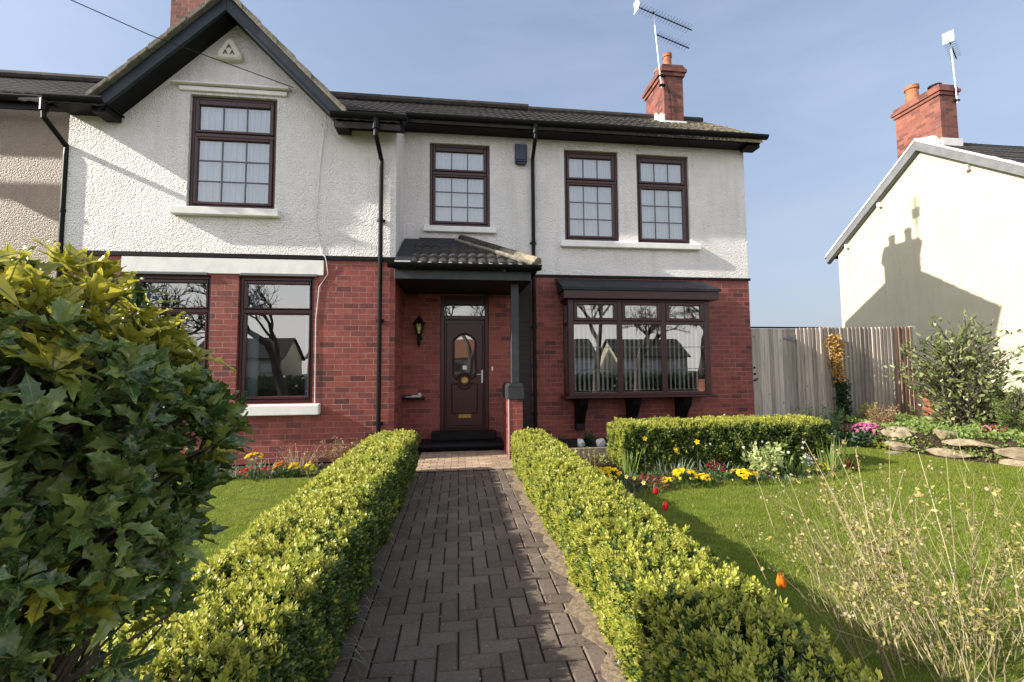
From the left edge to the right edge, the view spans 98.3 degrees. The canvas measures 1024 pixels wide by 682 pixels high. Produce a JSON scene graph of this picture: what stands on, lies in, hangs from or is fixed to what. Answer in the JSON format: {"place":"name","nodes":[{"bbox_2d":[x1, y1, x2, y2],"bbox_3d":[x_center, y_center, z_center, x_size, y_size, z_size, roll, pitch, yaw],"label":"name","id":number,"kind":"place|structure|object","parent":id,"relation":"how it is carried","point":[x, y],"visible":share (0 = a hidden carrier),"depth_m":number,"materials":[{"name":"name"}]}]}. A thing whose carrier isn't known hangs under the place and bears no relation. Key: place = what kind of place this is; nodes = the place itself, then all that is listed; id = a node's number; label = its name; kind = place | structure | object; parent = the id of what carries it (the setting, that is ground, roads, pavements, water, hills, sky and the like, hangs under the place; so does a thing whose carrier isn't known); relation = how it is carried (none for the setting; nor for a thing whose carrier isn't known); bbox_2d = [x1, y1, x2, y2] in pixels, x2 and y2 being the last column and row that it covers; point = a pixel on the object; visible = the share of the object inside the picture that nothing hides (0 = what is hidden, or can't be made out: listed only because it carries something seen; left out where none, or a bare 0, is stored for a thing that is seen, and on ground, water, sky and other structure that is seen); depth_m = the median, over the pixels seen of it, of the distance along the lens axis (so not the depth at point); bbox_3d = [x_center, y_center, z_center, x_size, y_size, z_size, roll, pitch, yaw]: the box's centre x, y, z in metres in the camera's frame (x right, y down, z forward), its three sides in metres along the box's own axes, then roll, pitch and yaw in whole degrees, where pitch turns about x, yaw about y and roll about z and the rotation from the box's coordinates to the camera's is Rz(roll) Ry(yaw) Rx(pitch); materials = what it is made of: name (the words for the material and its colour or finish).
{"place":"outdoors","nodes":[
{"label":"outdoors","id":0,"kind":"place"},
{"bbox_2d":[43,477,312,662],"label":"lawn","id":1,"kind":"structure","parent":0,"point":[273,501],"depth_m":4.51,"materials":[{"name":"green plant"}]},
{"bbox_2d":[327,450,606,681],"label":"block path","id":2,"kind":"structure","parent":0,"point":[448,507],"depth_m":2.63,"materials":[{"name":"brick"}]},
{"bbox_2d":[331,608,377,677],"bbox_3d":[-0.752,1.463,2.118,0.256,0.139,0.484,0,-4,-7],"label":"grass tuft","id":3,"kind":"object","parent":2,"relation":"on","point":[353,619],"visible":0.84,"depth_m":2.10,"materials":[{"name":"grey plant"}]},
{"bbox_2d":[359,565,398,613],"bbox_3d":[-0.787,1.491,2.673,0.260,0.137,0.548,0,-4,-7],"label":"grass tuft","id":4,"kind":"object","parent":2,"relation":"on","point":[376,588],"visible":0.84,"depth_m":2.67,"materials":[{"name":"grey plant"}]},
{"bbox_2d":[0,0,1023,328],"label":"sky","id":5,"kind":"structure","parent":0,"point":[825,80],"materials":[{"name":"blue"}]},
{"bbox_2d":[89,439,1009,493],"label":"garden soil","id":6,"kind":"structure","parent":0,"point":[607,464],"depth_m":6.26,"materials":[{"name":"brown soil"}]},
{"bbox_2d":[0,92,69,277],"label":"adjoining house","id":7,"kind":"structure","parent":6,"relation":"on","point":[31,151],"depth_m":6.87,"materials":[{"name":"beige paint"}]},
{"bbox_2d":[0,238,255,681],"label":"holly bush","id":8,"kind":"object","parent":6,"relation":"on","point":[92,378],"visible":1,"depth_m":0.85,"materials":[{"name":"green plant"}]},
{"bbox_2d":[154,462,329,480],"bbox_3d":[-3.587,1.736,5.889,3.461,0.106,0.946,0,-4,-7],"label":"ground cover","id":9,"kind":"object","parent":6,"relation":"on","point":[328,464],"visible":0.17,"depth_m":5.92,"materials":[{"name":"green plant"}]},
{"bbox_2d":[69,428,419,681],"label":"box hedge","id":10,"kind":"object","parent":6,"relation":"on","point":[285,584],"visible":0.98,"depth_m":1.80,"materials":[{"name":"green plant"}]},
{"bbox_2d":[240,452,263,476],"bbox_3d":[-3.382,1.624,5.804,0.307,0.335,0.281,-2,-4,22],"label":"primrose","id":11,"kind":"object","parent":6,"relation":"on","point":[250,460],"visible":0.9,"depth_m":5.78,"materials":[{"name":"yellow plant"}]},
{"bbox_2d":[233,466,276,480],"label":"primula","id":12,"kind":"object","parent":6,"relation":"on","point":[247,472],"visible":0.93,"depth_m":5.58,"materials":[{"name":"red plant"}]},
{"bbox_2d":[228,458,292,478],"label":"bulb foliage","id":13,"kind":"object","parent":6,"relation":"on","point":[260,468],"visible":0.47,"depth_m":5.94,"materials":[{"name":"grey plant"}]},
{"bbox_2d":[272,460,290,476],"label":"primula","id":14,"kind":"object","parent":6,"relation":"on","point":[280,471],"visible":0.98,"depth_m":5.68,"materials":[{"name":"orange plant"}]},
{"bbox_2d":[282,462,303,477],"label":"primula","id":15,"kind":"object","parent":6,"relation":"on","point":[296,467],"visible":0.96,"depth_m":5.70,"materials":[{"name":"orange plant"}]},
{"bbox_2d":[277,443,323,469],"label":"feathery plant","id":16,"kind":"object","parent":6,"relation":"on","point":[292,457],"visible":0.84,"depth_m":6.16,"materials":[{"name":"plant"}]},
{"bbox_2d":[300,462,318,475],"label":"primula","id":17,"kind":"object","parent":6,"relation":"on","point":[311,467],"visible":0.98,"depth_m":5.76,"materials":[{"name":"yellow plant"}]},
{"bbox_2d":[320,435,362,463],"bbox_3d":[-2.281,1.567,6.209,0.799,0.465,0.416,1,-4,-24],"label":"dried sedum","id":18,"kind":"object","parent":6,"relation":"on","point":[334,453],"visible":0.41,"depth_m":6.14,"materials":[{"name":"brown plant"}]},
{"bbox_2d":[568,447,608,457],"bbox_3d":[2.583,1.714,6.955,4.200,0.155,0.060,0,-4,-7],"label":"timber edging","id":19,"kind":"object","parent":6,"relation":"on","point":[598,450],"depth_m":6.76,"materials":[{"name":"brown wood"}]},
{"bbox_2d":[574,447,608,466],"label":"self sown shoots","id":20,"kind":"object","parent":6,"relation":"on","point":[599,458],"visible":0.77,"depth_m":6.16,"materials":[{"name":"green plant"}]},
{"bbox_2d":[598,467,621,482],"bbox_3d":[1.123,1.597,5.197,0.398,0.250,0.393,0,-4,-7],"label":"primrose","id":21,"kind":"object","parent":6,"relation":"on","point":[607,470],"visible":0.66,"depth_m":5.14,"materials":[{"name":"yellow plant"}]},
{"bbox_2d":[618,449,641,478],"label":"iris","id":22,"kind":"object","parent":6,"relation":"on","point":[626,464],"visible":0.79,"depth_m":5.49,"materials":[{"name":"green plant"}]},
{"bbox_2d":[624,475,644,499],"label":"daffodil","id":23,"kind":"object","parent":6,"relation":"on","point":[634,478],"visible":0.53,"depth_m":4.57,"materials":[{"name":"yellow plant"}]},
{"bbox_2d":[613,469,673,495],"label":"bulb foliage","id":24,"kind":"object","parent":6,"relation":"on","point":[628,486],"visible":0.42,"depth_m":5.22,"materials":[{"name":"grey plant"}]},
{"bbox_2d":[627,472,668,491],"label":"red leaved plant","id":25,"kind":"object","parent":6,"relation":"on","point":[658,481],"visible":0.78,"depth_m":5.04,"materials":[{"name":"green plant"}]},
{"bbox_2d":[659,476,678,488],"bbox_3d":[1.779,1.620,5.002,0.255,0.170,0.220,3,-5,-44],"label":"primrose","id":26,"kind":"object","parent":6,"relation":"on","point":[670,481],"visible":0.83,"depth_m":4.99,"materials":[{"name":"yellow plant"}]},
{"bbox_2d":[642,436,700,480],"bbox_3d":[1.988,1.460,5.516,0.736,0.530,0.704,0,-4,-7],"label":"daffodil","id":27,"kind":"object","parent":6,"relation":"on","point":[696,441],"visible":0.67,"depth_m":5.46,"materials":[{"name":"green plant"}]},
{"bbox_2d":[667,468,702,487],"bbox_3d":[1.996,1.601,5.158,0.392,0.223,0.412,0,-4,-7],"label":"primrose","id":28,"kind":"object","parent":6,"relation":"on","point":[675,474],"visible":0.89,"depth_m":5.13,"materials":[{"name":"yellow plant"}]},
{"bbox_2d":[509,427,888,681],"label":"box hedge","id":29,"kind":"object","parent":6,"relation":"on","point":[665,604],"visible":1,"depth_m":1.77,"materials":[{"name":"green plant"}]},
{"bbox_2d":[695,473,715,487],"bbox_3d":[2.220,1.614,5.085,0.223,0.185,0.223,-2,-4,29],"label":"primrose","id":30,"kind":"object","parent":6,"relation":"on","point":[702,477],"visible":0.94,"depth_m":5.07,"materials":[{"name":"yellow plant"}]},
{"bbox_2d":[686,443,745,480],"bbox_3d":[2.494,1.505,5.561,0.830,0.439,0.739,-2,-4,18],"label":"bulb foliage","id":31,"kind":"object","parent":6,"relation":"on","point":[743,447],"visible":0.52,"depth_m":5.56,"materials":[{"name":"green plant"}]},
{"bbox_2d":[704,461,730,483],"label":"primula","id":32,"kind":"object","parent":6,"relation":"on","point":[725,468],"visible":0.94,"depth_m":5.24,"materials":[{"name":"red plant"}]},
{"bbox_2d":[606,413,834,472],"bbox_3d":[2.847,1.375,6.134,3.066,0.704,0.827,0,-4,-7],"label":"box hedge","id":33,"kind":"object","parent":6,"relation":"on","point":[666,436],"visible":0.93,"depth_m":5.84,"materials":[{"name":"green plant"}]},
{"bbox_2d":[599,461,847,495],"bbox_3d":[2.572,1.637,5.263,4.020,0.155,1.361,0,-4,-7],"label":"ground cover","id":34,"kind":"object","parent":6,"relation":"on","point":[785,476],"visible":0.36,"depth_m":5.38,"materials":[{"name":"green plant"}]},
{"bbox_2d":[727,468,761,485],"bbox_3d":[2.752,1.615,5.260,0.411,0.197,0.390,3,-5,-41],"label":"primrose","id":35,"kind":"object","parent":6,"relation":"on","point":[744,474],"visible":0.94,"depth_m":5.19,"materials":[{"name":"yellow plant"}]},
{"bbox_2d":[755,470,771,483],"bbox_3d":[2.954,1.609,5.198,0.190,0.198,0.204,-1,-4,8],"label":"viola","id":36,"kind":"object","parent":6,"relation":"on","point":[759,475],"visible":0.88,"depth_m":5.20,"materials":[{"name":"green plant"}]},
{"bbox_2d":[740,441,787,477],"bbox_3d":[3.145,1.474,5.539,0.497,0.489,0.604,0,-4,-7],"label":"spotted laurel","id":37,"kind":"object","parent":6,"relation":"on","point":[769,463],"visible":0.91,"depth_m":5.46,"materials":[{"name":"green plant"}]},
{"bbox_2d":[751,472,798,487],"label":"bulb foliage","id":38,"kind":"object","parent":6,"relation":"on","point":[778,478],"visible":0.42,"depth_m":5.24,"materials":[{"name":"grey plant"}]},
{"bbox_2d":[761,441,815,478],"bbox_3d":[3.404,1.476,5.630,0.812,0.492,0.606,2,-4,-29],"label":"snowflake","id":39,"kind":"object","parent":6,"relation":"on","point":[790,464],"visible":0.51,"depth_m":5.51,"materials":[{"name":"green plant"}]},
{"bbox_2d":[800,453,816,475],"bbox_3d":[3.732,1.574,5.582,0.177,0.306,0.251,-1,-4,4],"label":"hyacinth","id":40,"kind":"object","parent":6,"relation":"on","point":[810,465],"visible":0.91,"depth_m":5.57,"materials":[{"name":"white plant"}]},
{"bbox_2d":[809,461,831,474],"bbox_3d":[3.925,1.619,5.599,0.265,0.215,0.296,2,-4,-32],"label":"primrose","id":41,"kind":"object","parent":6,"relation":"on","point":[824,468],"visible":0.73,"depth_m":5.58,"materials":[{"name":"green plant"}]},
{"bbox_2d":[796,402,844,438],"bbox_3d":[5.577,1.482,8.020,0.744,0.749,0.771,-4,-5,44],"label":"fennel","id":42,"kind":"object","parent":6,"relation":"on","point":[836,420],"visible":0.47,"depth_m":7.93,"materials":[{"name":"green plant"}]},
{"bbox_2d":[815,437,850,471],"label":"iris","id":43,"kind":"object","parent":6,"relation":"on","point":[830,457],"visible":0.74,"depth_m":5.75,"materials":[{"name":"green plant"}]},
{"bbox_2d":[750,326,920,419],"bbox_3d":[6.483,0.776,8.855,3.680,2.170,0.130,0,-4,-7],"label":"board fence","id":44,"kind":"object","parent":6,"relation":"on","point":[870,352],"visible":0.56,"depth_m":8.88,"materials":[{"name":"grey wood"}]},
{"bbox_2d":[751,329,798,416],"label":"garden gate","id":45,"kind":"structure","parent":44,"relation":"attached to","point":[774,375],"depth_m":8.68,"materials":[{"name":"grey wood"}]},
{"bbox_2d":[823,333,856,421],"bbox_3d":[6.529,0.859,8.683,0.769,2.047,0.309,0,-4,-7],"label":"climbing plant","id":46,"kind":"object","parent":44,"relation":"attached to","point":[842,400],"visible":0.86,"depth_m":8.73,"materials":[{"name":"green plant"}]},
{"bbox_2d":[845,458,857,470],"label":"red leaved plant","id":47,"kind":"object","parent":6,"relation":"on","point":[849,464],"visible":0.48,"depth_m":5.81,"materials":[{"name":"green plant"}]},
{"bbox_2d":[832,426,874,446],"bbox_3d":[5.878,1.655,7.626,0.644,0.372,0.560,2,-4,-33],"label":"hellebore","id":48,"kind":"object","parent":6,"relation":"on","point":[855,439],"visible":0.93,"depth_m":7.54,"materials":[{"name":"green plant"}]},
{"bbox_2d":[856,439,890,448],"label":"edging plant","id":49,"kind":"object","parent":6,"relation":"on","point":[869,443],"visible":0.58,"depth_m":7.45,"materials":[{"name":"green plant"}]},
{"bbox_2d":[884,441,912,450],"bbox_3d":[6.308,1.734,7.235,0.165,0.164,0.395,2,-4,-32],"label":"rockery stone","id":50,"kind":"object","parent":6,"relation":"on","point":[898,446],"visible":0.88,"depth_m":7.19,"materials":[{"name":"stone"}]},
{"bbox_2d":[926,448,974,457],"bbox_3d":[6.636,1.693,6.700,0.220,0.128,0.545,2,-4,-35],"label":"rockery stone","id":51,"kind":"object","parent":6,"relation":"on","point":[942,452],"visible":0.95,"depth_m":6.66,"materials":[{"name":"stone"}]},
{"bbox_2d":[505,471,635,681],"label":"sandy verge","id":52,"kind":"structure","parent":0,"point":[579,607],"depth_m":2.52,"materials":[{"name":"beige sand"}]},
{"bbox_2d":[563,438,610,447],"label":"raised bed soil","id":53,"kind":"structure","parent":0,"point":[571,442],"depth_m":7.48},
{"bbox_2d":[554,434,566,444],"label":"shrub","id":54,"kind":"object","parent":53,"relation":"on","point":[561,440],"visible":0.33,"depth_m":7.09,"materials":[{"name":"green plant"}]},
{"bbox_2d":[577,439,584,446],"bbox_3d":[1.118,1.655,7.150,0.138,0.148,0.115,0,-4,-7],"label":"white stone","id":55,"kind":"object","parent":53,"relation":"on","point":[580,442],"visible":0.94,"depth_m":7.11,"materials":[{"name":"white stone"}]},
{"bbox_2d":[583,430,595,445],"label":"shrub","id":56,"kind":"object","parent":53,"relation":"on","point":[591,439],"visible":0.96,"depth_m":7.18,"materials":[{"name":"green plant"}]},
{"bbox_2d":[596,438,605,446],"bbox_3d":[1.417,1.642,7.129,0.164,0.149,0.131,1,-4,-27],"label":"white stone","id":57,"kind":"object","parent":53,"relation":"on","point":[600,442],"visible":0.96,"depth_m":7.08,"materials":[{"name":"white stone"}]},
{"bbox_2d":[635,446,1023,681],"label":"lawn","id":58,"kind":"structure","parent":0,"point":[802,604],"depth_m":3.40,"materials":[{"name":"green plant"}]},
{"bbox_2d":[653,485,668,523],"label":"tulip","id":59,"kind":"object","parent":58,"relation":"on","point":[655,490],"visible":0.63,"depth_m":3.38,"materials":[{"name":"red plant"}]},
{"bbox_2d":[662,501,667,520],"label":"tulip","id":60,"kind":"object","parent":58,"relation":"on","point":[665,506],"visible":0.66,"depth_m":3.07,"materials":[{"name":"red plant"}]},
{"bbox_2d":[776,572,786,609],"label":"tulip","id":61,"kind":"object","parent":58,"relation":"on","point":[781,583],"visible":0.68,"depth_m":1.97,"materials":[{"name":"orange plant"}]},
{"bbox_2d":[635,460,945,501],"bbox_3d":[2.181,1.558,3.945,2.982,0.087,6.841,-3,-5,37],"label":"grass edge","id":62,"kind":"object","parent":58,"relation":"on","point":[749,482],"depth_m":5.13,"materials":[{"name":"green plant"}]},
{"bbox_2d":[729,416,1023,681],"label":"straggly shrub","id":63,"kind":"object","parent":58,"relation":"on","point":[862,590],"visible":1,"depth_m":2.00,"materials":[{"name":"yellow plant"}]},
{"bbox_2d":[884,451,902,453],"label":"stepping stone","id":64,"kind":"object","parent":58,"relation":"on","point":[895,452],"visible":0.88,"depth_m":6.88,"materials":[{"name":"stone"}]},
{"bbox_2d":[825,82,1023,416],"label":"neighbour house","id":65,"kind":"structure","parent":0,"point":[935,227],"depth_m":10.90,"materials":[{"name":"paint"}]},
{"bbox_2d":[942,30,961,102],"bbox_3d":[10.934,-6.680,10.946,0.804,1.655,0.220,2,-4,-35],"label":"tv aerial","id":66,"kind":"object","parent":65,"relation":"attached to","point":[947,37],"visible":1,"depth_m":10.87,"materials":[{"name":"metal"}]},
{"bbox_2d":[835,420,1023,461],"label":"rockery soil","id":67,"kind":"structure","parent":0,"point":[847,426],"depth_m":6.91,"materials":[{"name":"brown soil"}]},
{"bbox_2d":[849,422,881,440],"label":"pink heather","id":68,"kind":"object","parent":67,"relation":"on","point":[867,425],"visible":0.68,"depth_m":7.77,"materials":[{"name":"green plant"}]},
{"bbox_2d":[856,402,877,419],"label":"lime shrub","id":69,"kind":"object","parent":67,"relation":"on","point":[862,410],"visible":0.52,"depth_m":8.43,"materials":[{"name":"green plant"}]},
{"bbox_2d":[862,420,874,428],"bbox_3d":[6.350,1.524,7.851,0.239,0.221,0.196,0,-4,-7],"label":"rockery stone","id":70,"kind":"object","parent":67,"relation":"on","point":[867,421],"visible":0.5,"depth_m":7.85,"materials":[{"name":"stone"}]},
{"bbox_2d":[864,402,899,423],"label":"dried fern","id":71,"kind":"object","parent":67,"relation":"on","point":[876,417],"visible":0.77,"depth_m":8.10,"materials":[{"name":"brown plant"}]},
{"bbox_2d":[880,426,921,438],"bbox_3d":[6.488,1.537,7.377,0.261,0.224,0.554,2,-5,-38],"label":"rockery stone","id":72,"kind":"object","parent":67,"relation":"on","point":[900,431],"visible":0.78,"depth_m":7.33,"materials":[{"name":"stone"}]},
{"bbox_2d":[840,412,1023,459],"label":"rockery cover","id":73,"kind":"object","parent":67,"relation":"on","point":[928,425],"visible":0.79,"depth_m":7.11,"materials":[{"name":"green plant"}]},
{"bbox_2d":[933,429,956,439],"bbox_3d":[6.745,1.474,6.886,0.281,0.191,0.181,-3,-4,36],"label":"rockery stone","id":74,"kind":"object","parent":67,"relation":"on","point":[938,432],"visible":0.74,"depth_m":6.85,"materials":[{"name":"stone"}]},
{"bbox_2d":[883,308,1023,428],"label":"viburnum shrub","id":75,"kind":"object","parent":67,"relation":"on","point":[966,405],"visible":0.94,"depth_m":7.54,"materials":[{"name":"green plant"}]},
{"bbox_2d":[941,439,999,447],"bbox_3d":[6.785,1.521,6.572,0.236,0.134,0.626,2,-4,-31],"label":"rockery stone","id":76,"kind":"object","parent":67,"relation":"on","point":[966,443],"visible":0.98,"depth_m":6.52,"materials":[{"name":"stone"}]},
{"bbox_2d":[978,424,1007,436],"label":"heather","id":77,"kind":"object","parent":67,"relation":"on","point":[993,426],"visible":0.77,"depth_m":6.70,"materials":[{"name":"pink plant"}]},
{"bbox_2d":[985,382,1023,433],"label":"conifer","id":78,"kind":"object","parent":67,"relation":"on","point":[1015,406],"visible":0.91,"depth_m":6.95,"materials":[{"name":"green plant"}]},
{"bbox_2d":[993,447,1023,459],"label":"rockery stone","id":79,"kind":"object","parent":67,"relation":"on","point":[1017,453],"visible":1,"depth_m":6.12,"materials":[{"name":"stone"}]},
{"bbox_2d":[998,459,1023,466],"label":"rockery stone","id":80,"kind":"object","parent":67,"relation":"on","point":[1012,462],"visible":0.75,"depth_m":6.08,"materials":[{"name":"stone"}]},
{"label":"ground","id":81,"kind":"structure","parent":0,"visible":0},
{"bbox_2d":[0,0,768,464],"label":"house","id":82,"kind":"structure","parent":81,"relation":"on","point":[308,246],"depth_m":7.67,"materials":[{"name":"white paint"}]},
{"bbox_2d":[134,275,210,368],"bbox_3d":[-4.954,-0.015,6.521,1.070,1.880,0.236,0,-4,-7],"label":"window","id":83,"kind":"structure","parent":82,"relation":"in","point":[152,281],"depth_m":6.48,"materials":[{"name":"brown wood"}]},
{"bbox_2d":[71,0,292,87],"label":"overhead wire","id":84,"kind":"object","parent":82,"relation":"attached to","point":[179,45],"visible":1,"depth_m":6.22,"materials":[{"name":"black plastic"}]},
{"bbox_2d":[216,38,243,62],"bbox_3d":[-4.251,-4.394,6.679,0.362,0.330,0.097,0,-4,-7],"label":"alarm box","id":85,"kind":"object","parent":82,"relation":"attached to","point":[229,51],"visible":1,"depth_m":6.64,"materials":[{"name":"beige plastic"}]},
{"bbox_2d":[189,96,276,208],"bbox_3d":[-4.203,-2.833,6.734,1.230,1.720,0.120,0,-4,-7],"label":"window","id":86,"kind":"structure","parent":82,"relation":"in","point":[233,156],"depth_m":6.73,"materials":[{"name":"brown wood"}]},
{"bbox_2d":[237,277,314,403],"bbox_3d":[-3.514,-0.015,6.695,1.070,1.880,0.236,0,-4,-7],"label":"window","id":87,"kind":"structure","parent":82,"relation":"in","point":[254,312],"depth_m":6.64,"materials":[{"name":"brown wood"}]},
{"bbox_2d":[402,397,424,399],"bbox_3d":[-1.689,0.989,7.614,0.365,0.037,0.178,0,-4,-7],"label":"wall shelf","id":88,"kind":"object","parent":82,"relation":"attached to","point":[413,398],"depth_m":7.54,"materials":[{"name":"black paint"}]},
{"bbox_2d":[407,393,421,396],"bbox_3d":[-1.688,0.929,7.615,0.281,0.075,0.080,0,-4,-9],"label":"folded paper","id":89,"kind":"object","parent":88,"relation":"on","point":[419,395],"visible":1,"depth_m":7.60,"materials":[{"name":"white paper"}]},
{"bbox_2d":[413,314,424,346],"bbox_3d":[-1.614,-0.196,7.684,0.210,0.600,0.211,0,-4,-7],"label":"wall lantern","id":90,"kind":"object","parent":82,"relation":"attached to","point":[418,329],"depth_m":7.65,"materials":[{"name":"black paint"}]},
{"bbox_2d":[430,144,489,226],"bbox_3d":[-0.957,-2.833,8.135,1.090,1.530,0.120,0,-4,-7],"label":"window","id":91,"kind":"structure","parent":82,"relation":"in","point":[459,175],"depth_m":8.13,"materials":[{"name":"brown wood"}]},
{"bbox_2d":[444,320,484,428],"bbox_3d":[-0.845,0.586,7.900,0.710,1.925,0.113,0,-4,-7],"label":"front door","id":92,"kind":"structure","parent":82,"relation":"in","point":[464,339],"depth_m":7.90,"materials":[{"name":"brown wood"}]},
{"bbox_2d":[515,144,526,165],"bbox_3d":[0.164,-3.431,8.151,0.220,0.370,0.102,0,-4,-7],"label":"alarm box","id":93,"kind":"object","parent":82,"relation":"attached to","point":[520,154],"visible":1,"depth_m":8.11,"materials":[{"name":"blue plastic"}]},
{"bbox_2d":[564,151,618,240],"bbox_3d":[1.490,-2.737,8.425,1.050,1.730,0.120,0,-4,-7],"label":"window","id":94,"kind":"structure","parent":82,"relation":"in","point":[590,178],"depth_m":8.43,"materials":[{"name":"brown wood"}]},
{"bbox_2d":[563,299,711,395],"bbox_3d":[2.250,0.130,8.130,2.620,1.690,0.612,0,-4,-7],"label":"bay window","id":95,"kind":"structure","parent":82,"relation":"in","point":[700,320],"depth_m":7.93,"materials":[{"name":"brown wood"}]},
{"bbox_2d":[633,0,691,120],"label":"tv aerial","id":96,"kind":"object","parent":82,"relation":"attached to","point":[636,8],"visible":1,"depth_m":9.86,"materials":[{"name":"metal"}]},
{"bbox_2d":[636,155,688,243],"bbox_3d":[2.898,-2.721,8.595,1.055,1.730,0.121,0,-4,-7],"label":"window","id":97,"kind":"structure","parent":82,"relation":"in","point":[662,193],"depth_m":8.60,"materials":[{"name":"brown wood"}]},
{"bbox_2d":[922,391,1017,424],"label":"boundary wall","id":98,"kind":"structure","parent":81,"relation":"on","point":[931,410],"depth_m":8.71,"materials":[{"name":"red brick"}]}
]}

